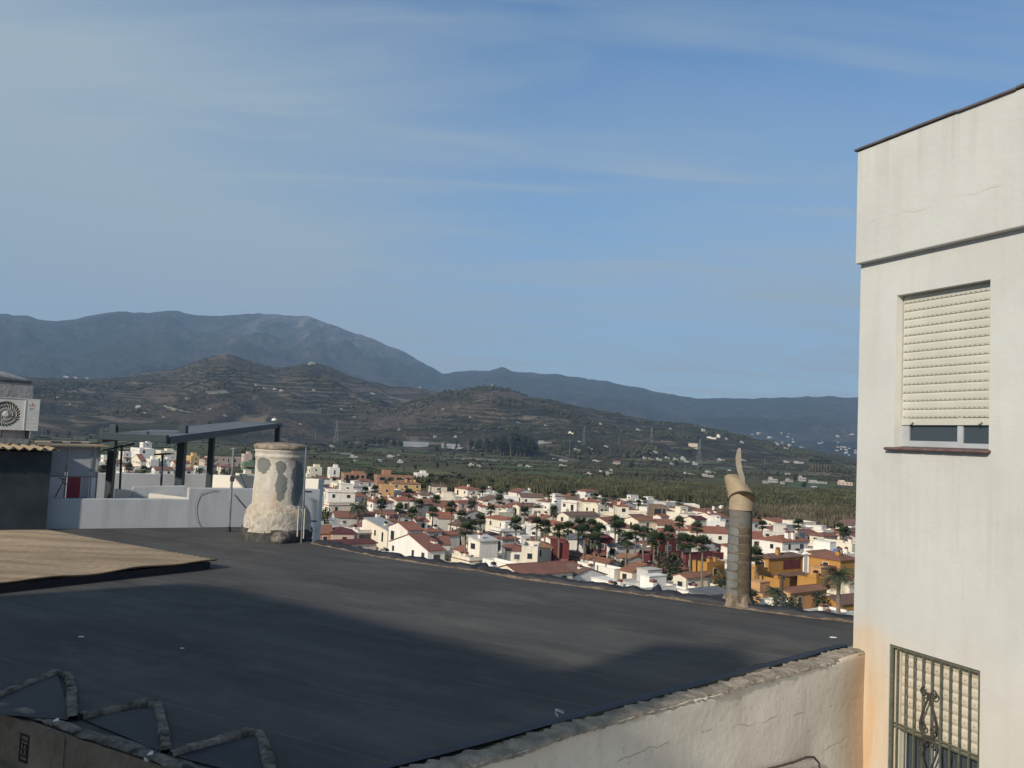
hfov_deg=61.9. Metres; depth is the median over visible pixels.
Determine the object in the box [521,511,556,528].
house
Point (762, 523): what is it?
palm tree
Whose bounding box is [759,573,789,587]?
house
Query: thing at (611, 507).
house
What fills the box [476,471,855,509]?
cane field
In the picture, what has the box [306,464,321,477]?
house
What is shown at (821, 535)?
house
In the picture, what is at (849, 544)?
house
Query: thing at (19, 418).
air conditioner
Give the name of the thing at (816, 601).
tree
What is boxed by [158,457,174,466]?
house
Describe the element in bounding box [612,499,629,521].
house
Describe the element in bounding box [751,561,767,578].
house
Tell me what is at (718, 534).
house
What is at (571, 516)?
house
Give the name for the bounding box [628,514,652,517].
house
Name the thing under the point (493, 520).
house
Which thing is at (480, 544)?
house
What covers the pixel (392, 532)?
window
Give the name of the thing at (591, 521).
palm tree
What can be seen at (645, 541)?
house
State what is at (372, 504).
house
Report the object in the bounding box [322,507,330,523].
tree
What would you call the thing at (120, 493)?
terrace wall
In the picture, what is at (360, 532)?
house
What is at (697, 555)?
house
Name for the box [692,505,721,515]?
house
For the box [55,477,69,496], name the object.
shower hose
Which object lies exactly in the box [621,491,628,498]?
palm tree
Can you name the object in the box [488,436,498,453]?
grove tree
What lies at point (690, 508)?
house
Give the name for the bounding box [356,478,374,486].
house
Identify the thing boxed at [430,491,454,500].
house
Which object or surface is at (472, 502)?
palm tree
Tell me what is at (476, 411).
terraced hill
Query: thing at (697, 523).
palm tree
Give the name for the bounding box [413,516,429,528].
house
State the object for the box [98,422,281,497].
pergola
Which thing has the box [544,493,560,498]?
house
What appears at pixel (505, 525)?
house
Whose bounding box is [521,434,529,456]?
grove tree
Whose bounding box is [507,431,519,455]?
grove tree
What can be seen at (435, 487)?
house
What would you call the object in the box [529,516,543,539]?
palm tree
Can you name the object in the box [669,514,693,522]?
house
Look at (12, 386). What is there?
parapet block
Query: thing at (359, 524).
house
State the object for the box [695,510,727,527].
house
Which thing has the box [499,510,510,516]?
house
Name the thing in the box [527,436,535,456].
grove tree
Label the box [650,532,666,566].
palm tree
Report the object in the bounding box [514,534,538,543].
house
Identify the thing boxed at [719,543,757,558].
house
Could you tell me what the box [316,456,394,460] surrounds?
field
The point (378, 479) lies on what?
house
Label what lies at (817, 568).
house
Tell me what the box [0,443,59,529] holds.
shed
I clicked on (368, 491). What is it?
house
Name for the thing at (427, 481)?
palm tree
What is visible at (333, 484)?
house
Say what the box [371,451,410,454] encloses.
field
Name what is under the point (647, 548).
house
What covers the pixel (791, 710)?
party wall
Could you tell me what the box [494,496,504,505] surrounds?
palm tree
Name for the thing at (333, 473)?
house
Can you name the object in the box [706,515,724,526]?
house
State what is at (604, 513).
house
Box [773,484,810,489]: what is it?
field
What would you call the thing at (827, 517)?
dry reed bed
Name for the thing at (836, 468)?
hillside scrub
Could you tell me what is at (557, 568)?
house
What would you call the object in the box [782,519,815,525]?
house
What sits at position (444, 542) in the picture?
house
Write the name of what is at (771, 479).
farmhouse
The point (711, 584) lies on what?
boundary wall
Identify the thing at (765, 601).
house
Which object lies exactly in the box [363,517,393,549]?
house
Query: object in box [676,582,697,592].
house
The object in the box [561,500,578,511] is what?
house
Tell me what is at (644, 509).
house
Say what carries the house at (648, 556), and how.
on the ground
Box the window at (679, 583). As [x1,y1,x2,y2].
[677,580,682,586]
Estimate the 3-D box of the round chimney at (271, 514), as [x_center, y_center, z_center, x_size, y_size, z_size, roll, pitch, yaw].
[-4.716,2.191,17.233,1.456,2.023,1.507,3,-4,0]
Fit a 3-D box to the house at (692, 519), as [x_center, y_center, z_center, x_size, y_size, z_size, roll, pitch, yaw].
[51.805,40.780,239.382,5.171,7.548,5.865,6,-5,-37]
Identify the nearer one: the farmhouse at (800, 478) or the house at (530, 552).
the house at (530, 552)
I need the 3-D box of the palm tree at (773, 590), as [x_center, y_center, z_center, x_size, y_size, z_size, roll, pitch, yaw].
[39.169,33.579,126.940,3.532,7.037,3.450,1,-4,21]
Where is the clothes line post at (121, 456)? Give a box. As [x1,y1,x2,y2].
[102,443,134,488]
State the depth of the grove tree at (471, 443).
1349.74 m
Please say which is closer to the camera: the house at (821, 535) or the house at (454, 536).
the house at (454, 536)
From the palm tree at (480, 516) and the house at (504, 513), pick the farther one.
the house at (504, 513)
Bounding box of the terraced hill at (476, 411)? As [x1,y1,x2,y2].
[327,386,856,475]
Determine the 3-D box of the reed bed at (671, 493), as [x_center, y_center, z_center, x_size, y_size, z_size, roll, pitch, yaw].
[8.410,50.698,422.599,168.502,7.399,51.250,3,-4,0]
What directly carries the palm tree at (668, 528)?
on the ground
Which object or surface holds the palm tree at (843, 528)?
on the ground
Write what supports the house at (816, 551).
on the ground
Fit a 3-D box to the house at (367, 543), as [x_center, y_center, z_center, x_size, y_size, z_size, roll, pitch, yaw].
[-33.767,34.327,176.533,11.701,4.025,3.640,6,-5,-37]
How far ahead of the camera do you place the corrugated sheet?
12.68 m
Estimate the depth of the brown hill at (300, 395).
1958.14 m
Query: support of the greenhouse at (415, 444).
on the terraced hill at (476, 411)
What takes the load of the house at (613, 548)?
on the ground
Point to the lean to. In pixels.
(79, 464)
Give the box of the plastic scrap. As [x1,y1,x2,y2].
[555,708,563,716]
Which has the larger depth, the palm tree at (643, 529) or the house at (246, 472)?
the house at (246, 472)
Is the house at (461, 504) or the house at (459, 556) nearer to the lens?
the house at (459, 556)
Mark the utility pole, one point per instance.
(783, 578)
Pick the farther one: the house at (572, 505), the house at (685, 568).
the house at (572, 505)
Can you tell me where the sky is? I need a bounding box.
[0,0,1023,398]
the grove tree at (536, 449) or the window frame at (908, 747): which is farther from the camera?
the grove tree at (536, 449)
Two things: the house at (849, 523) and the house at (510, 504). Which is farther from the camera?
the house at (510, 504)
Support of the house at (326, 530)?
on the ground
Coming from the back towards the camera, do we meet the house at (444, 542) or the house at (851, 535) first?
the house at (851, 535)
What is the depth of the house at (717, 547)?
200.65 m
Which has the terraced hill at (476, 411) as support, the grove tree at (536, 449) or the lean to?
the grove tree at (536, 449)
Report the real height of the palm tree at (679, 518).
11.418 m
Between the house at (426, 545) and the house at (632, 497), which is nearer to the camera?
the house at (426, 545)
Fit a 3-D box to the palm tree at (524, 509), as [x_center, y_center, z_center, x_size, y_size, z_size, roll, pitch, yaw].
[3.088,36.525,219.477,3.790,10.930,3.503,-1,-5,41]
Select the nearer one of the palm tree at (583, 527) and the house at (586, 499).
the palm tree at (583, 527)
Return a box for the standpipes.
[297,507,307,538]
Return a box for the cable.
[768,756,820,767]
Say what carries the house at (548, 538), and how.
on the ground
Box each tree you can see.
[98,464,105,472]
[124,462,134,472]
[140,465,147,472]
[194,467,205,473]
[219,469,228,474]
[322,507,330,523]
[347,502,369,522]
[360,486,370,510]
[365,472,372,486]
[369,485,380,498]
[376,498,388,516]
[382,436,389,445]
[394,501,406,520]
[403,487,414,513]
[407,505,417,520]
[412,499,424,515]
[423,478,431,493]
[427,505,439,527]
[428,473,433,492]
[432,494,441,505]
[438,474,445,490]
[445,499,457,530]
[456,509,466,545]
[457,521,476,550]
[467,439,474,449]
[467,499,478,508]
[467,519,478,533]
[475,439,481,450]
[476,512,486,532]
[479,485,486,496]
[483,437,490,452]
[485,503,497,515]
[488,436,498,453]
[488,479,494,491]
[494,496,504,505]
[496,438,506,455]
[497,434,509,454]
[497,489,503,496]
[504,484,509,494]
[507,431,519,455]
[509,514,523,543]
[511,434,523,455]
[514,437,526,456]
[519,505,530,522]
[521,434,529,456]
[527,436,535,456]
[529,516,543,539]
[533,443,539,456]
[539,518,552,541]
[549,505,558,519]
[550,522,567,559]
[559,486,566,493]
[563,520,575,540]
[572,516,585,551]
[575,523,594,560]
[585,517,597,554]
[586,531,601,569]
[592,521,606,556]
[602,494,608,505]
[608,514,621,542]
[610,494,616,501]
[610,519,626,541]
[613,530,637,565]
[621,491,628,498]
[630,523,640,554]
[635,499,642,510]
[637,524,651,562]
[644,529,662,565]
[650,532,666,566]
[654,550,681,580]
[662,523,676,560]
[673,514,686,532]
[674,498,682,504]
[675,532,690,572]
[683,535,697,571]
[690,519,703,535]
[692,534,711,586]
[713,570,725,588]
[751,588,761,603]
[752,545,764,578]
[757,520,768,533]
[764,586,786,605]
[767,592,798,606]
[787,599,802,608]
[791,518,804,536]
[811,591,828,607]
[820,566,854,613]
[834,522,844,540]
[838,525,851,537]
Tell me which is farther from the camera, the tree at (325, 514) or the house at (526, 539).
the tree at (325, 514)
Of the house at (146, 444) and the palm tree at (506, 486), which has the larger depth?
the house at (146, 444)
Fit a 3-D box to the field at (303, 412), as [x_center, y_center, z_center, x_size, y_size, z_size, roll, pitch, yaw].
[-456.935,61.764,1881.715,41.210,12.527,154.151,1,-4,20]
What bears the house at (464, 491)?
on the ground
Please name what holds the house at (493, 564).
on the ground
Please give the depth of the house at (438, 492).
341.95 m
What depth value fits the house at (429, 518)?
252.94 m
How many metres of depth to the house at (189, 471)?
411.73 m
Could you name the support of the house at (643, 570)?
on the ground
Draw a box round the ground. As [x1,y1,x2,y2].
[30,435,856,534]
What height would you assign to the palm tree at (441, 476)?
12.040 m
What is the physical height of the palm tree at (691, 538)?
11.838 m
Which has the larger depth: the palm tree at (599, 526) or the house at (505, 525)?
the house at (505, 525)
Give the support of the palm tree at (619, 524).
on the ground
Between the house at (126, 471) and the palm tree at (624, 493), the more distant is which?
the house at (126, 471)
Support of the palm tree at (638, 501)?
on the ground
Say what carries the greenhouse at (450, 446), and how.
on the terraced hill at (476, 411)
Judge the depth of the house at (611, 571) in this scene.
157.21 m
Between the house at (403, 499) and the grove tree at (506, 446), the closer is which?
the house at (403, 499)
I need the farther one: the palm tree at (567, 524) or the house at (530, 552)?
the palm tree at (567, 524)
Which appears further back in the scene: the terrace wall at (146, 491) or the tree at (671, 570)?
the tree at (671, 570)
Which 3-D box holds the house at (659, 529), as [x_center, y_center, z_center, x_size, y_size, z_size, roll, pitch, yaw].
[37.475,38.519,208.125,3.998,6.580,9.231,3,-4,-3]
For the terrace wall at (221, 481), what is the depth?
24.04 m
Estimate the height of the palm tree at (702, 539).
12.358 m
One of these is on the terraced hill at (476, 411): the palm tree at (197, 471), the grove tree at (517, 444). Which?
the grove tree at (517, 444)
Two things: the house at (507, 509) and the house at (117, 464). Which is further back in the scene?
the house at (117, 464)
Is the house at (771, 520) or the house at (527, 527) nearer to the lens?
the house at (527, 527)
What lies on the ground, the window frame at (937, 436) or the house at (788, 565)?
the house at (788, 565)
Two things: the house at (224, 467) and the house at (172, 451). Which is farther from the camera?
the house at (172, 451)
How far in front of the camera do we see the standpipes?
16.68 m
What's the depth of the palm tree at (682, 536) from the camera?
157.50 m
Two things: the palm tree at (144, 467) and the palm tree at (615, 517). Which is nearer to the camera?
the palm tree at (615, 517)
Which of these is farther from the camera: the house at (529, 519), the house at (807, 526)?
the house at (807, 526)
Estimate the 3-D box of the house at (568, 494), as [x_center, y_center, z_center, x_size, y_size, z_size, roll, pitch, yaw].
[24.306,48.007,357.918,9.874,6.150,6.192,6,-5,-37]
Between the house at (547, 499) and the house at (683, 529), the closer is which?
the house at (683, 529)
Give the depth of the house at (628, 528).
219.08 m
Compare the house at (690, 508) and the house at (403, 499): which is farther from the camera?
the house at (690, 508)
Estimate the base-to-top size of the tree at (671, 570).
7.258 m
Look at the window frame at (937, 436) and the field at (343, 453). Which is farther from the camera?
the field at (343, 453)
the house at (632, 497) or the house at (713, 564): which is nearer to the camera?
the house at (713, 564)
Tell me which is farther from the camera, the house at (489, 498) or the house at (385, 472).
the house at (385, 472)
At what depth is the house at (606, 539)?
179.44 m
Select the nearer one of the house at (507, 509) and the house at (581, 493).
the house at (507, 509)
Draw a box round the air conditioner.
[0,397,40,438]
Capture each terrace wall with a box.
[46,498,187,528]
[65,472,205,497]
[114,489,186,498]
[132,485,184,497]
[187,487,319,542]
[212,475,323,539]
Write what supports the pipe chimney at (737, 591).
on the flat roofed house at (321, 654)
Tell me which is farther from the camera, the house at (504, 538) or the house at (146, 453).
the house at (146, 453)
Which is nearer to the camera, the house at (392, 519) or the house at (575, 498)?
the house at (392, 519)
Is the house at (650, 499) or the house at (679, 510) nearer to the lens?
the house at (679, 510)
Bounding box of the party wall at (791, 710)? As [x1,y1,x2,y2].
[364,644,864,767]
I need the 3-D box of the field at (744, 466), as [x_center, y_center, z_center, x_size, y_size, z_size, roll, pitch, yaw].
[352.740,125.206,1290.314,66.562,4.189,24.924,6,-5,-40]
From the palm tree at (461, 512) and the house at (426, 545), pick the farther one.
the palm tree at (461, 512)
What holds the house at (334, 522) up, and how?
on the ground
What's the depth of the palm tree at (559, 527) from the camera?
166.78 m
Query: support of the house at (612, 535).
on the ground
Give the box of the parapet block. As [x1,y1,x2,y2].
[0,371,33,448]
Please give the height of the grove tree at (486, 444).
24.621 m
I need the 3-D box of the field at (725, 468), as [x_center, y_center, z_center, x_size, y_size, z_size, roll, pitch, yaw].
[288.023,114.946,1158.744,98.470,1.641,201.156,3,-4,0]
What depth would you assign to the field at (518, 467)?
817.21 m
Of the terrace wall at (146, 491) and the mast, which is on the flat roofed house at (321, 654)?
the mast
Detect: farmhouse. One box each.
[768,477,777,482]
[798,475,805,480]
[808,480,826,483]
[837,480,852,485]
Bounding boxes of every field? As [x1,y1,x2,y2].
[91,440,174,447]
[137,386,176,403]
[164,405,193,412]
[206,390,228,393]
[287,409,320,413]
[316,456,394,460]
[330,452,352,454]
[343,387,377,392]
[346,460,372,466]
[367,448,427,452]
[369,407,416,429]
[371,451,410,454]
[372,467,456,475]
[380,388,423,393]
[436,457,519,461]
[471,392,526,397]
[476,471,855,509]
[490,456,532,457]
[490,465,573,470]
[518,459,552,462]
[518,471,585,476]
[623,458,706,463]
[672,460,730,463]
[709,467,736,469]
[716,486,808,494]
[734,465,757,468]
[770,472,840,476]
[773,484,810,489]
[788,482,835,488]
[791,482,822,484]
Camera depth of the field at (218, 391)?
1936.76 m
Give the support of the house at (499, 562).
on the ground
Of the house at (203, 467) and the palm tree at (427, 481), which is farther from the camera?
the house at (203, 467)
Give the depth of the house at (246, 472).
412.00 m
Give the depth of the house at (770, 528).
241.16 m
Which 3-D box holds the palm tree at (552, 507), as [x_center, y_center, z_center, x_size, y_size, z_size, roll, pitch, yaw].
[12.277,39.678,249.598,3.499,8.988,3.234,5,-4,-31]
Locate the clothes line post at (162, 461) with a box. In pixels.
[154,453,171,485]
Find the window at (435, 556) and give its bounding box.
[433,554,440,558]
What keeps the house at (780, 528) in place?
on the ground
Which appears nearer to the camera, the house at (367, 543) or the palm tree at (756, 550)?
the palm tree at (756, 550)
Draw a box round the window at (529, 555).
[527,553,532,558]
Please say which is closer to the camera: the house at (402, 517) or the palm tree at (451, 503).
the palm tree at (451, 503)
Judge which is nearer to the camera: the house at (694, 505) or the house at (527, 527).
the house at (527, 527)
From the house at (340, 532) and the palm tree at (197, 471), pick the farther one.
the palm tree at (197, 471)
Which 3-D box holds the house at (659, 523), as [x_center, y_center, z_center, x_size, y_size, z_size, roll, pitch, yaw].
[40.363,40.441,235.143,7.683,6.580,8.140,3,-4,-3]
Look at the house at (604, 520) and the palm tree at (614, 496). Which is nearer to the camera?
the house at (604, 520)
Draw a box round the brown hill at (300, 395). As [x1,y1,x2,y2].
[22,354,438,445]
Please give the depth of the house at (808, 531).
234.45 m
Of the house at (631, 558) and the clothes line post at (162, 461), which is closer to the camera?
the clothes line post at (162, 461)
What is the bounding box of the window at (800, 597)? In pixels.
[798,596,801,608]
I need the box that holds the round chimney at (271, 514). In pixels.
[239,442,312,543]
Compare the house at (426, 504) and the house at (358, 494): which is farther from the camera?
the house at (358, 494)
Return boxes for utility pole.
[781,575,785,605]
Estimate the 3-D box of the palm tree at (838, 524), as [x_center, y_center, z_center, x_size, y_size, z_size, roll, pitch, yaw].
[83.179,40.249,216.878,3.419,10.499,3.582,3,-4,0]
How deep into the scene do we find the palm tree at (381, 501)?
216.24 m
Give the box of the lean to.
[34,440,108,497]
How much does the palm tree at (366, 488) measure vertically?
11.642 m
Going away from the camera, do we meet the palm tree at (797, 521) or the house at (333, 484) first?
the palm tree at (797, 521)
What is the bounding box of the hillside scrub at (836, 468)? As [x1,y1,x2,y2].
[25,356,856,472]
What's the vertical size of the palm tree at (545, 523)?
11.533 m
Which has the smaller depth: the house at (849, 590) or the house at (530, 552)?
the house at (849, 590)
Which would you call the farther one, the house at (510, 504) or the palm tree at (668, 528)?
the house at (510, 504)
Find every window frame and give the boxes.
[902,399,988,448]
[903,731,976,767]
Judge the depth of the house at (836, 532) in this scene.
240.62 m
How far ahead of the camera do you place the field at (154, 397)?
2065.17 m
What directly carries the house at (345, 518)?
on the ground
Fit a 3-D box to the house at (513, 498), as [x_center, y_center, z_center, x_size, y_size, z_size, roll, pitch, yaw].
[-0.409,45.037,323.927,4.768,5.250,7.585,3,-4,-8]
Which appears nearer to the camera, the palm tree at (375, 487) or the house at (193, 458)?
the palm tree at (375, 487)
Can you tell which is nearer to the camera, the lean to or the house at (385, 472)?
the lean to
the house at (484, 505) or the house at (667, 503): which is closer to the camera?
the house at (484, 505)
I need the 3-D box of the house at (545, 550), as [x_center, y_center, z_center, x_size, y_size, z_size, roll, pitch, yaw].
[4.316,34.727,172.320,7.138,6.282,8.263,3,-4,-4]
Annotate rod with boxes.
[300,447,306,543]
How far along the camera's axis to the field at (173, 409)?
1746.84 m
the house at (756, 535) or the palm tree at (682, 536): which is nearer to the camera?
the palm tree at (682, 536)
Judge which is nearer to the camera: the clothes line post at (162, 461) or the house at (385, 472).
the clothes line post at (162, 461)
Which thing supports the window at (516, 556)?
in the house at (512, 552)
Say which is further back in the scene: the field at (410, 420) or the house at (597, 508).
the field at (410, 420)
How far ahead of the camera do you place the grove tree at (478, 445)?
1329.98 m
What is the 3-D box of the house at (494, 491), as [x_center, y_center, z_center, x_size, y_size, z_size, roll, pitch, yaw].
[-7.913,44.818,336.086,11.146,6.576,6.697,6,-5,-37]
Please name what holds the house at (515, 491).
on the ground
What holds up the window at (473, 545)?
in the house at (480, 544)
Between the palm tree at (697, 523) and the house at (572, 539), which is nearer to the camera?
the house at (572, 539)
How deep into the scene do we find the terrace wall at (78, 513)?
17.66 m
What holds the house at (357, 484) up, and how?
on the ground
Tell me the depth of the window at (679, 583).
150.23 m
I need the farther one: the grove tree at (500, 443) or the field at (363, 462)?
the grove tree at (500, 443)
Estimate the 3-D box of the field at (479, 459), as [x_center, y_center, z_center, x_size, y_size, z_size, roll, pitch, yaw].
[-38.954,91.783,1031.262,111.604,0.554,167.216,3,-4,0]
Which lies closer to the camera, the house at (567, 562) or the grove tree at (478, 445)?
the house at (567, 562)
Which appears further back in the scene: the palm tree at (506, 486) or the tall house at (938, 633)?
the palm tree at (506, 486)
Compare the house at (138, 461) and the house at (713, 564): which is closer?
the house at (713, 564)
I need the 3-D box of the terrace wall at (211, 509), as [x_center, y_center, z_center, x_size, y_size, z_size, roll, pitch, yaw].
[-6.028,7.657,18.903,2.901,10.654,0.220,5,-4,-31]
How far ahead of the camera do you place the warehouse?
1554.20 m
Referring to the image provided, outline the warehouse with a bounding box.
[688,443,699,448]
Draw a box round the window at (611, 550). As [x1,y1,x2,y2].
[609,548,614,554]
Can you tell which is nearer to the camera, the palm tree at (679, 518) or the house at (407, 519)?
the palm tree at (679, 518)
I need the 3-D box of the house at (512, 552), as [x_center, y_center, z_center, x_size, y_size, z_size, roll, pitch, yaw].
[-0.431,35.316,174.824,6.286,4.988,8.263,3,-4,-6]
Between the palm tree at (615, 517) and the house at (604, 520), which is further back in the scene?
the house at (604, 520)
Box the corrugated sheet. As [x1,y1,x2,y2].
[0,530,217,592]
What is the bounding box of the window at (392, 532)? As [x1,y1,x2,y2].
[390,530,394,539]
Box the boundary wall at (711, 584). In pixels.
[666,576,725,588]
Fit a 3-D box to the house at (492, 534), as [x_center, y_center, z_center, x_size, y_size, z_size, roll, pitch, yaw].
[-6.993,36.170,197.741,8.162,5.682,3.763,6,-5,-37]
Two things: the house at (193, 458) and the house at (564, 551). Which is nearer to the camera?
the house at (564, 551)
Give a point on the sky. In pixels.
(653, 195)
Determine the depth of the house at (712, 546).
187.10 m
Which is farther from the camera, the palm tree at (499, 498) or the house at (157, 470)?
the house at (157, 470)
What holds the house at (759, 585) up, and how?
on the ground
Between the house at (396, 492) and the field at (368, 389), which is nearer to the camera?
the house at (396, 492)
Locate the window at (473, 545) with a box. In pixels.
[470,543,475,549]
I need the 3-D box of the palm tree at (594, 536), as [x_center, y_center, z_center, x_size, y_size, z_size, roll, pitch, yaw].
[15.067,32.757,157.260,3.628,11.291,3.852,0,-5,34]
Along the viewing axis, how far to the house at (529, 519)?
214.31 m
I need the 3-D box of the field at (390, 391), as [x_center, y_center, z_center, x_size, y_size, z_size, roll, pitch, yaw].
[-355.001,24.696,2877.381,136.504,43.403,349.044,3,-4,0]
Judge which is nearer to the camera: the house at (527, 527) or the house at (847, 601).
the house at (847, 601)
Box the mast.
[226,448,235,531]
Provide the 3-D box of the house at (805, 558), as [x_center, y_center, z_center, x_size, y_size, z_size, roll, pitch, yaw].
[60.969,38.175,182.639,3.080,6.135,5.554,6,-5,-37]
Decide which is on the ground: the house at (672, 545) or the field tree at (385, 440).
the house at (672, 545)
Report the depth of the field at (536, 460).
1140.38 m
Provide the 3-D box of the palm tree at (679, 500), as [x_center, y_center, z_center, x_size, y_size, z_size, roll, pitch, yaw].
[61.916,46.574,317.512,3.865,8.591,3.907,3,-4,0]
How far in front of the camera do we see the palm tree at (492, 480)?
341.81 m
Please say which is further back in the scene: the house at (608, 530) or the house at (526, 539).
the house at (608, 530)
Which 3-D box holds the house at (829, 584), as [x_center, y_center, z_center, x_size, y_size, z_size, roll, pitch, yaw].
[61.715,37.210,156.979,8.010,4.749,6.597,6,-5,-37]
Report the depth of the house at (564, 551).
167.63 m
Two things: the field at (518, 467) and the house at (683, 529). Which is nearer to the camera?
the house at (683, 529)
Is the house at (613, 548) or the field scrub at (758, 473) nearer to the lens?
the house at (613, 548)
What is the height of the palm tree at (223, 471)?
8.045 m
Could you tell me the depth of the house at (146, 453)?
601.15 m
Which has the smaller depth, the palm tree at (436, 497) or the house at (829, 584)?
the house at (829, 584)
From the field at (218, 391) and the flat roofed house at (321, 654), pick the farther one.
the field at (218, 391)
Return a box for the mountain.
[0,311,441,389]
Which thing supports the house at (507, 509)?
on the ground
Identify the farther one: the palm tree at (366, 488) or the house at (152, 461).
the house at (152, 461)
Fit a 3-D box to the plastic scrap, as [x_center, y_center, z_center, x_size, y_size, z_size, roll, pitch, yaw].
[0.367,2.588,6.735,0.045,0.051,0.106,1,-4,28]
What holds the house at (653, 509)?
on the ground
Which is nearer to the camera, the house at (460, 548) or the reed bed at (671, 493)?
the house at (460, 548)
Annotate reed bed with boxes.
[367,474,688,502]
[721,501,855,528]
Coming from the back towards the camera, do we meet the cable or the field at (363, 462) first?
the field at (363, 462)
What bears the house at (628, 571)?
on the ground
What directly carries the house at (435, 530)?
on the ground
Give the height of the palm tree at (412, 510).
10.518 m
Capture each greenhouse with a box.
[403,441,428,446]
[441,443,459,448]
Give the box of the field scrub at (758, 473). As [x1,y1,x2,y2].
[30,434,856,507]
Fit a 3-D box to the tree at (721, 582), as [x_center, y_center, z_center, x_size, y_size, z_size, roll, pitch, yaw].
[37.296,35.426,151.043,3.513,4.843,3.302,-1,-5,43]
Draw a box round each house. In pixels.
[0,527,853,767]
[99,455,106,464]
[115,459,122,472]
[116,465,134,472]
[118,451,131,462]
[130,447,154,458]
[131,454,146,469]
[140,441,151,448]
[146,456,158,467]
[148,466,173,473]
[155,448,176,459]
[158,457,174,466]
[170,460,189,469]
[185,467,193,473]
[186,453,199,466]
[194,466,206,473]
[199,457,217,469]
[205,456,240,466]
[217,464,234,474]
[235,469,253,475]
[241,451,252,463]
[241,460,254,469]
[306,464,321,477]
[310,475,329,487]
[320,525,332,539]
[321,518,345,527]
[322,483,354,509]
[324,502,358,511]
[327,464,339,486]
[329,538,378,549]
[330,526,355,539]
[331,480,345,488]
[331,511,398,526]
[341,471,365,482]
[345,525,371,538]
[348,522,361,526]
[350,480,365,488]
[353,489,377,496]
[355,492,367,496]
[355,497,363,501]
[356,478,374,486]
[362,494,379,508]
[362,512,397,527]
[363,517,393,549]
[367,496,394,510]
[373,509,405,520]
[374,474,412,485]
[377,489,402,496]
[378,493,390,498]
[379,482,394,497]
[380,521,424,550]
[381,470,390,474]
[386,494,417,500]
[388,533,446,559]
[389,478,420,490]
[392,496,417,520]
[395,508,410,520]
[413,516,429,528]
[414,470,428,476]
[417,492,430,497]
[419,500,449,517]
[423,524,443,535]
[425,506,442,524]
[428,483,447,495]
[429,535,450,549]
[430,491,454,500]
[430,512,454,530]
[435,491,454,495]
[442,531,459,549]
[444,550,482,563]
[447,518,485,531]
[451,542,498,551]
[452,525,473,544]
[453,506,484,520]
[454,483,479,497]
[454,500,479,510]
[461,494,481,499]
[466,532,499,561]
[473,529,500,536]
[477,485,492,493]
[477,494,509,508]
[477,500,499,515]
[481,489,505,497]
[482,558,515,566]
[484,515,518,530]
[490,521,519,535]
[490,561,496,566]
[495,531,520,552]
[496,560,574,578]
[497,543,521,561]
[498,538,540,553]
[499,507,512,517]
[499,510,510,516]
[500,502,523,508]
[504,495,518,502]
[508,487,533,495]
[512,503,532,525]
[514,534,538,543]
[516,540,553,562]
[517,493,544,503]
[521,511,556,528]
[521,536,540,562]
[522,523,540,537]
[525,517,586,537]
[532,508,549,514]
[536,496,551,504]
[538,535,563,542]
[541,498,564,513]
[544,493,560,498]
[550,538,568,560]
[554,495,578,500]
[556,511,600,523]
[560,561,578,564]
[561,491,576,495]
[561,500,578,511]
[563,533,586,552]
[566,563,607,580]
[569,551,620,565]
[576,489,598,499]
[577,561,621,578]
[578,495,600,510]
[584,502,604,513]
[586,533,612,557]
[591,576,622,585]
[593,516,624,523]
[600,509,612,516]
[601,524,613,535]
[604,497,623,506]
[605,542,641,559]
[607,500,635,508]
[608,506,637,511]
[610,533,629,542]
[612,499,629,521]
[615,552,642,564]
[616,524,633,530]
[618,561,653,578]
[619,495,638,502]
[622,567,673,583]
[623,573,675,590]
[624,516,655,529]
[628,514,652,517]
[629,510,644,514]
[630,528,652,542]
[633,540,650,545]
[635,496,657,508]
[637,506,647,515]
[637,550,665,562]
[639,541,650,550]
[645,558,688,574]
[648,503,666,516]
[651,537,684,560]
[652,514,669,518]
[653,499,682,508]
[655,519,674,529]
[657,528,676,537]
[666,506,694,517]
[668,505,699,512]
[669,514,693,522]
[671,571,714,587]
[673,525,689,536]
[675,551,723,566]
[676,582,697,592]
[684,503,699,507]
[684,515,707,525]
[684,525,727,543]
[684,541,716,552]
[686,586,725,597]
[691,554,724,583]
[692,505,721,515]
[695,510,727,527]
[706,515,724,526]
[711,504,728,510]
[712,542,720,551]
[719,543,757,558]
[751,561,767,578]
[751,579,772,602]
[752,518,761,532]
[752,531,763,545]
[753,547,807,585]
[757,530,809,553]
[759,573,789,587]
[759,597,788,605]
[760,526,772,535]
[761,517,785,524]
[764,523,805,538]
[779,583,828,609]
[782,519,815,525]
[782,548,807,572]
[794,528,817,543]
[796,525,812,528]
[797,570,825,586]
[804,539,854,556]
[804,603,853,614]
[806,525,833,533]
[806,549,830,573]
[807,549,854,578]
[808,532,837,543]
[810,565,831,577]
[812,593,853,610]
[821,537,854,552]
[826,576,854,588]
[827,581,853,594]
[830,528,847,538]
[835,518,855,528]
[841,533,854,541]
[853,83,1023,767]
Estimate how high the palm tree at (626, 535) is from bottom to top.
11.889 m
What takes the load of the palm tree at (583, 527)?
on the ground
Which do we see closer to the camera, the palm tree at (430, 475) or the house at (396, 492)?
the house at (396, 492)
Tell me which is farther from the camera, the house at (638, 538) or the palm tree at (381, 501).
the palm tree at (381, 501)
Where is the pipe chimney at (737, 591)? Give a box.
[722,448,754,607]
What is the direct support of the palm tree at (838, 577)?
on the ground
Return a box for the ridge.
[426,367,857,458]
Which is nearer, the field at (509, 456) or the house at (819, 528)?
the house at (819, 528)
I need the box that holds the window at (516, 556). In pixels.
[514,554,519,559]
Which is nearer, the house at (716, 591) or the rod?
the rod

